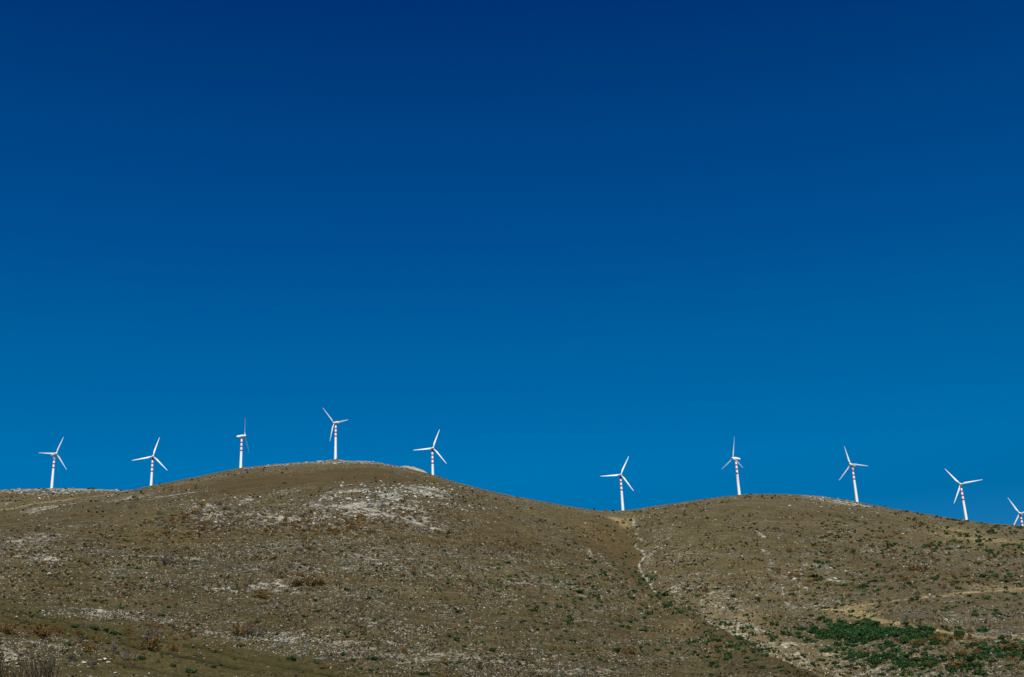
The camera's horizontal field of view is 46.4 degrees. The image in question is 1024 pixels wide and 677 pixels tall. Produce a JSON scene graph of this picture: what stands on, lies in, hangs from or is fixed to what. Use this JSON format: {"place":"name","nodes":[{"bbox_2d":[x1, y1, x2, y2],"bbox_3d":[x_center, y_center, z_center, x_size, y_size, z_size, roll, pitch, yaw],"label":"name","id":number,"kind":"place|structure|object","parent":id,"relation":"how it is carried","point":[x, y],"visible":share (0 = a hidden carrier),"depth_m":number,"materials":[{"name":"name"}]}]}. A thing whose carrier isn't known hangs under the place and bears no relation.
{"place":"outdoors","nodes":[
{"label":"outdoors","id":0,"kind":"place"},
{"bbox_2d":[0,459,1023,676],"bbox_3d":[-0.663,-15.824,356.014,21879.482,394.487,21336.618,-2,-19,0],"label":"hillside","id":1,"kind":"structure","parent":0,"point":[329,476],"depth_m":397.31,"materials":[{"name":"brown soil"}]},
{"bbox_2d":[0,621,18,633],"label":"russet shrub","id":2,"kind":"object","parent":1,"relation":"on","point":[4,628],"visible":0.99,"depth_m":262.28,"materials":[{"name":"brown plant"}]},
{"bbox_2d":[0,652,62,676],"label":"bare shrub","id":3,"kind":"object","parent":1,"relation":"on","point":[41,672],"visible":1,"depth_m":46.23,"materials":[{"name":"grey plant"}]},
{"bbox_2d":[25,620,50,635],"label":"russet shrub","id":4,"kind":"object","parent":1,"relation":"on","point":[36,628],"visible":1,"depth_m":263.31,"materials":[{"name":"brown plant"}]},
{"bbox_2d":[44,437,66,487],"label":"wind turbine","id":5,"kind":"object","parent":1,"relation":"on","point":[52,476],"visible":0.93,"depth_m":1412.00,"materials":[{"name":"white paint"}]},
{"bbox_2d":[65,652,76,660],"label":"bare shrub","id":6,"kind":"object","parent":1,"relation":"on","point":[73,656],"visible":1,"depth_m":252.47,"materials":[{"name":"plant"}]},
{"bbox_2d":[72,637,83,642],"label":"bare shrub","id":7,"kind":"object","parent":1,"relation":"on","point":[79,639],"visible":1,"depth_m":262.80,"materials":[{"name":"brown plant"}]},
{"bbox_2d":[83,643,98,650],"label":"russet shrub","id":8,"kind":"object","parent":1,"relation":"on","point":[89,646],"visible":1,"depth_m":260.61,"materials":[{"name":"brown plant"}]},
{"bbox_2d":[89,657,96,663],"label":"bare shrub","id":9,"kind":"object","parent":1,"relation":"on","point":[94,660],"visible":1,"depth_m":251.73,"materials":[{"name":"plant"}]},
{"bbox_2d":[88,633,103,641],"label":"russet shrub","id":10,"kind":"object","parent":1,"relation":"on","point":[92,637],"visible":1,"depth_m":265.71,"materials":[{"name":"brown plant"}]},
{"bbox_2d":[101,641,119,653],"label":"bare shrub","id":11,"kind":"object","parent":1,"relation":"on","point":[115,650],"visible":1,"depth_m":261.62,"materials":[{"name":"grey plant"}]},
{"bbox_2d":[107,631,122,634],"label":"green shrub","id":12,"kind":"object","parent":1,"relation":"on","point":[115,633],"visible":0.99,"depth_m":274.17,"materials":[{"name":"green plant"}]},
{"bbox_2d":[119,647,140,660],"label":"bare shrub","id":13,"kind":"object","parent":1,"relation":"on","point":[128,655],"visible":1,"depth_m":257.80,"materials":[{"name":"grey plant"}]},
{"bbox_2d":[132,437,167,485],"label":"wind turbine","id":14,"kind":"object","parent":1,"relation":"on","point":[151,475],"visible":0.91,"depth_m":1350.88,"materials":[{"name":"white paint"}]},
{"bbox_2d":[141,637,161,648],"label":"russet shrub","id":15,"kind":"object","parent":1,"relation":"on","point":[151,642],"visible":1,"depth_m":267.97,"materials":[{"name":"brown plant"}]},
{"bbox_2d":[141,625,162,641],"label":"bare shrub","id":16,"kind":"object","parent":1,"relation":"on","point":[147,633],"visible":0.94,"depth_m":271.70,"materials":[{"name":"brown plant"}]},
{"bbox_2d":[160,553,176,563],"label":"bare shrub","id":17,"kind":"object","parent":1,"relation":"on","point":[166,560],"visible":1,"depth_m":352.20,"materials":[{"name":"plant"}]},
{"bbox_2d":[168,641,180,650],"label":"russet shrub","id":18,"kind":"object","parent":1,"relation":"on","point":[173,647],"visible":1,"depth_m":267.89,"materials":[{"name":"brown plant"}]},
{"bbox_2d":[185,668,197,672],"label":"green shrub","id":19,"kind":"object","parent":1,"relation":"on","point":[190,670],"visible":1,"depth_m":256.04,"materials":[{"name":"green plant"}]},
{"bbox_2d":[195,501,205,506],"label":"russet shrub","id":20,"kind":"object","parent":1,"relation":"on","point":[202,503],"visible":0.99,"depth_m":472.50,"materials":[{"name":"brown plant"}]},
{"bbox_2d":[229,621,252,634],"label":"russet shrub","id":21,"kind":"object","parent":1,"relation":"on","point":[239,629],"visible":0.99,"depth_m":286.28,"materials":[{"name":"brown plant"}]},
{"bbox_2d":[237,433,248,467],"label":"wind turbine","id":22,"kind":"object","parent":1,"relation":"on","point":[241,446],"visible":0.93,"depth_m":1330.83,"materials":[{"name":"white paint"}]},
{"bbox_2d":[244,619,266,633],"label":"bare shrub","id":23,"kind":"object","parent":1,"relation":"on","point":[249,627],"visible":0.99,"depth_m":288.02,"materials":[{"name":"brown plant"}]},
{"bbox_2d":[251,588,270,596],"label":"russet shrub","id":24,"kind":"object","parent":1,"relation":"on","point":[262,591],"visible":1,"depth_m":322.27,"materials":[{"name":"brown plant"}]},
{"bbox_2d":[286,656,296,659],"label":"green shrub","id":25,"kind":"object","parent":1,"relation":"on","point":[291,658],"visible":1,"depth_m":273.01,"materials":[{"name":"green plant"}]},
{"bbox_2d":[289,576,306,585],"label":"russet shrub","id":26,"kind":"object","parent":1,"relation":"on","point":[294,581],"visible":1,"depth_m":334.59,"materials":[{"name":"brown plant"}]},
{"bbox_2d":[303,578,322,584],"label":"russet shrub","id":27,"kind":"object","parent":1,"relation":"on","point":[312,581],"visible":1,"depth_m":337.16,"materials":[{"name":"brown plant"}]},
{"bbox_2d":[320,554,327,563],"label":"bare shrub","id":28,"kind":"object","parent":1,"relation":"on","point":[325,560],"visible":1,"depth_m":362.66,"materials":[{"name":"grey plant"}]},
{"bbox_2d":[324,410,345,458],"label":"wind turbine","id":29,"kind":"object","parent":1,"relation":"on","point":[335,442],"visible":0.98,"depth_m":1412.56,"materials":[{"name":"white paint"}]},
{"bbox_2d":[402,466,426,472],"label":"rock outcrop","id":30,"kind":"object","parent":1,"relation":"on","point":[414,468],"visible":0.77,"depth_m":1277.81,"materials":[{"name":"stone"}]},
{"bbox_2d":[415,671,429,674],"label":"green shrub","id":31,"kind":"object","parent":1,"relation":"on","point":[424,673],"visible":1,"depth_m":274.12,"materials":[{"name":"green plant"}]},
{"bbox_2d":[417,429,446,474],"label":"wind turbine","id":32,"kind":"object","parent":1,"relation":"on","point":[432,462],"visible":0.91,"depth_m":1328.34,"materials":[{"name":"white paint"}]},
{"bbox_2d":[0,466,1023,676],"bbox_3d":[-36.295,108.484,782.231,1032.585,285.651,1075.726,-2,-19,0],"label":"dark tussocks","id":33,"kind":"object","parent":1,"relation":"on","point":[501,586],"visible":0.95,"depth_m":367.70,"materials":[{"name":"brown plant"}]},
{"bbox_2d":[0,464,1023,676],"bbox_3d":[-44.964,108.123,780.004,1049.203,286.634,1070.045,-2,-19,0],"label":"stone chips","id":34,"kind":"object","parent":1,"relation":"on","point":[474,590],"visible":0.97,"depth_m":364.92,"materials":[{"name":"grey stone"}]},
{"bbox_2d":[0,501,1023,671],"bbox_3d":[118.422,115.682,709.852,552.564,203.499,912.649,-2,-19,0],"label":"distant russet scrub","id":35,"kind":"object","parent":1,"relation":"on","point":[303,575],"visible":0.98,"depth_m":425.77,"materials":[{"name":"brown plant"}]},
{"bbox_2d":[1,461,1023,676],"bbox_3d":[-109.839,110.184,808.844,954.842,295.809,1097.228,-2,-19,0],"label":"limestone rubble","id":36,"kind":"object","parent":1,"relation":"on","point":[70,491],"visible":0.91,"depth_m":453.69,"materials":[{"name":"grey stone"}]},
{"bbox_2d":[10,486,1023,676],"bbox_3d":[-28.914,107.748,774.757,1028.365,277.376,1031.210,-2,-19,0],"label":"distant green scrub","id":37,"kind":"object","parent":1,"relation":"on","point":[829,625],"visible":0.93,"depth_m":409.53,"materials":[{"name":"green plant"}]},
{"bbox_2d":[80,493,974,646],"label":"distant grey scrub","id":38,"kind":"object","parent":1,"relation":"on","point":[615,566],"visible":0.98,"depth_m":478.24,"materials":[{"name":"grey plant"}]},
{"bbox_2d":[605,458,633,510],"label":"wind turbine","id":39,"kind":"object","parent":1,"relation":"on","point":[621,492],"visible":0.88,"depth_m":1333.80,"materials":[{"name":"white paint"}]},
{"bbox_2d":[622,648,636,653],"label":"russet shrub","id":40,"kind":"object","parent":1,"relation":"on","point":[632,651],"visible":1,"depth_m":318.02,"materials":[{"name":"brown plant"}]},
{"bbox_2d":[722,444,742,494],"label":"wind turbine","id":41,"kind":"object","parent":1,"relation":"on","point":[737,475],"visible":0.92,"depth_m":1287.94,"materials":[{"name":"white paint"}]},
{"bbox_2d":[780,630,792,635],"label":"green shrub","id":42,"kind":"object","parent":1,"relation":"on","point":[786,633],"visible":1,"depth_m":465.60,"materials":[{"name":"green plant"}]},
{"bbox_2d":[793,634,803,637],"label":"green shrub","id":43,"kind":"object","parent":1,"relation":"on","point":[798,636],"visible":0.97,"depth_m":463.50,"materials":[{"name":"green plant"}]},
{"bbox_2d":[795,626,807,629],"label":"green shrub","id":44,"kind":"object","parent":1,"relation":"on","point":[801,627],"visible":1,"depth_m":481.79,"materials":[{"name":"green plant"}]},
{"bbox_2d":[822,618,832,622],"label":"green shrub","id":45,"kind":"object","parent":1,"relation":"on","point":[827,620],"visible":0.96,"depth_m":512.58,"materials":[{"name":"green plant"}]},
{"bbox_2d":[833,632,845,637],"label":"green shrub","id":46,"kind":"object","parent":1,"relation":"on","point":[840,635],"visible":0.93,"depth_m":451.44,"materials":[{"name":"green plant"}]},
{"bbox_2d":[836,629,848,633],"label":"green shrub","id":47,"kind":"object","parent":1,"relation":"on","point":[843,631],"visible":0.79,"depth_m":459.45,"materials":[{"name":"green plant"}]},
{"bbox_2d":[837,624,850,627],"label":"green shrub","id":48,"kind":"object","parent":1,"relation":"on","point":[844,625],"visible":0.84,"depth_m":477.07,"materials":[{"name":"green plant"}]},
{"bbox_2d":[839,446,865,501],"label":"wind turbine","id":49,"kind":"object","parent":1,"relation":"on","point":[854,482],"visible":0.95,"depth_m":1356.90,"materials":[{"name":"white paint"}]},
{"bbox_2d":[862,635,875,639],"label":"green shrub","id":50,"kind":"object","parent":1,"relation":"on","point":[870,637],"visible":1,"depth_m":436.85,"materials":[{"name":"green plant"}]},
{"bbox_2d":[866,620,880,625],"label":"green shrub","id":51,"kind":"object","parent":1,"relation":"on","point":[875,623],"visible":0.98,"depth_m":460.08,"materials":[{"name":"green plant"}]},
{"bbox_2d":[883,640,893,644],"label":"green shrub","id":52,"kind":"object","parent":1,"relation":"on","point":[887,642],"visible":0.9,"depth_m":417.73,"materials":[{"name":"green plant"}]},
{"bbox_2d":[891,647,902,650],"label":"green shrub","id":53,"kind":"object","parent":1,"relation":"on","point":[895,649],"visible":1,"depth_m":392.05,"materials":[{"name":"green plant"}]},
{"bbox_2d":[892,631,902,635],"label":"green shrub","id":54,"kind":"object","parent":1,"relation":"on","point":[896,633],"visible":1,"depth_m":430.00,"materials":[{"name":"green plant"}]},
{"bbox_2d":[899,576,910,580],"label":"russet shrub","id":55,"kind":"object","parent":1,"relation":"on","point":[905,578],"visible":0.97,"depth_m":604.09,"materials":[{"name":"brown plant"}]},
{"bbox_2d":[899,652,911,656],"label":"green shrub","id":56,"kind":"object","parent":1,"relation":"on","point":[906,655],"visible":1,"depth_m":368.95,"materials":[{"name":"green plant"}]},
{"bbox_2d":[903,565,924,569],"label":"russet shrub","id":57,"kind":"object","parent":1,"relation":"on","point":[913,567],"visible":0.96,"depth_m":642.29,"materials":[{"name":"brown plant"}]},
{"bbox_2d":[909,638,927,644],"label":"russet shrub","id":58,"kind":"object","parent":1,"relation":"on","point":[917,641],"visible":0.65,"depth_m":401.85,"materials":[{"name":"brown plant"}]},
{"bbox_2d":[919,656,929,660],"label":"green shrub","id":59,"kind":"object","parent":1,"relation":"on","point":[922,659],"visible":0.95,"depth_m":356.11,"materials":[{"name":"green plant"}]},
{"bbox_2d":[920,661,936,666],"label":"green shrub","id":60,"kind":"object","parent":1,"relation":"on","point":[923,663],"visible":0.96,"depth_m":344.84,"materials":[{"name":"green plant"}]},
{"bbox_2d":[928,639,940,644],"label":"green shrub","id":61,"kind":"object","parent":1,"relation":"on","point":[933,642],"visible":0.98,"depth_m":403.17,"materials":[{"name":"green plant"}]},
{"bbox_2d":[928,631,951,641],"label":"russet shrub","id":62,"kind":"object","parent":1,"relation":"on","point":[940,637],"visible":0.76,"depth_m":407.25,"materials":[{"name":"brown plant"}]},
{"bbox_2d":[946,659,967,667],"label":"russet shrub","id":63,"kind":"object","parent":1,"relation":"on","point":[956,664],"visible":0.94,"depth_m":335.57,"materials":[{"name":"brown plant"}]},
{"bbox_2d":[951,647,965,655],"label":"russet shrub","id":64,"kind":"object","parent":1,"relation":"on","point":[960,651],"visible":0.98,"depth_m":373.71,"materials":[{"name":"brown plant"}]},
{"bbox_2d":[945,469,982,519],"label":"wind turbine","id":65,"kind":"object","parent":1,"relation":"on","point":[963,502],"visible":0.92,"depth_m":1306.82,"materials":[{"name":"white paint"}]},
{"bbox_2d":[965,655,975,659],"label":"green shrub","id":66,"kind":"object","parent":1,"relation":"on","point":[972,657],"visible":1,"depth_m":340.73,"materials":[{"name":"green plant"}]},
{"bbox_2d":[972,670,986,674],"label":"green shrub","id":67,"kind":"object","parent":1,"relation":"on","point":[981,672],"visible":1,"depth_m":312.54,"materials":[{"name":"green plant"}]},
{"bbox_2d":[976,627,986,631],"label":"green shrub","id":68,"kind":"object","parent":1,"relation":"on","point":[983,629],"visible":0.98,"depth_m":431.66,"materials":[{"name":"green plant"}]},
{"bbox_2d":[997,634,1011,639],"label":"green shrub","id":69,"kind":"object","parent":1,"relation":"on","point":[1000,637],"visible":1,"depth_m":414.34,"materials":[{"name":"green plant"}]},
{"bbox_2d":[998,642,1023,650],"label":"russet shrub","id":70,"kind":"object","parent":1,"relation":"on","point":[1013,644],"visible":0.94,"depth_m":367.90,"materials":[{"name":"brown plant"}]},
{"bbox_2d":[1008,498,1023,525],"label":"wind turbine","id":71,"kind":"object","parent":1,"relation":"on","point":[1020,513],"visible":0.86,"depth_m":1456.88,"materials":[{"name":"white paint"}]},
{"bbox_2d":[1011,649,1020,653],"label":"green shrub","id":72,"kind":"object","parent":1,"relation":"on","point":[1015,651],"visible":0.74,"depth_m":360.76,"materials":[{"name":"green plant"}]},
{"bbox_2d":[0,0,1023,525],"label":"sky","id":73,"kind":"structure","parent":0,"point":[566,242],"materials":[{"name":"blue"}]}
]}

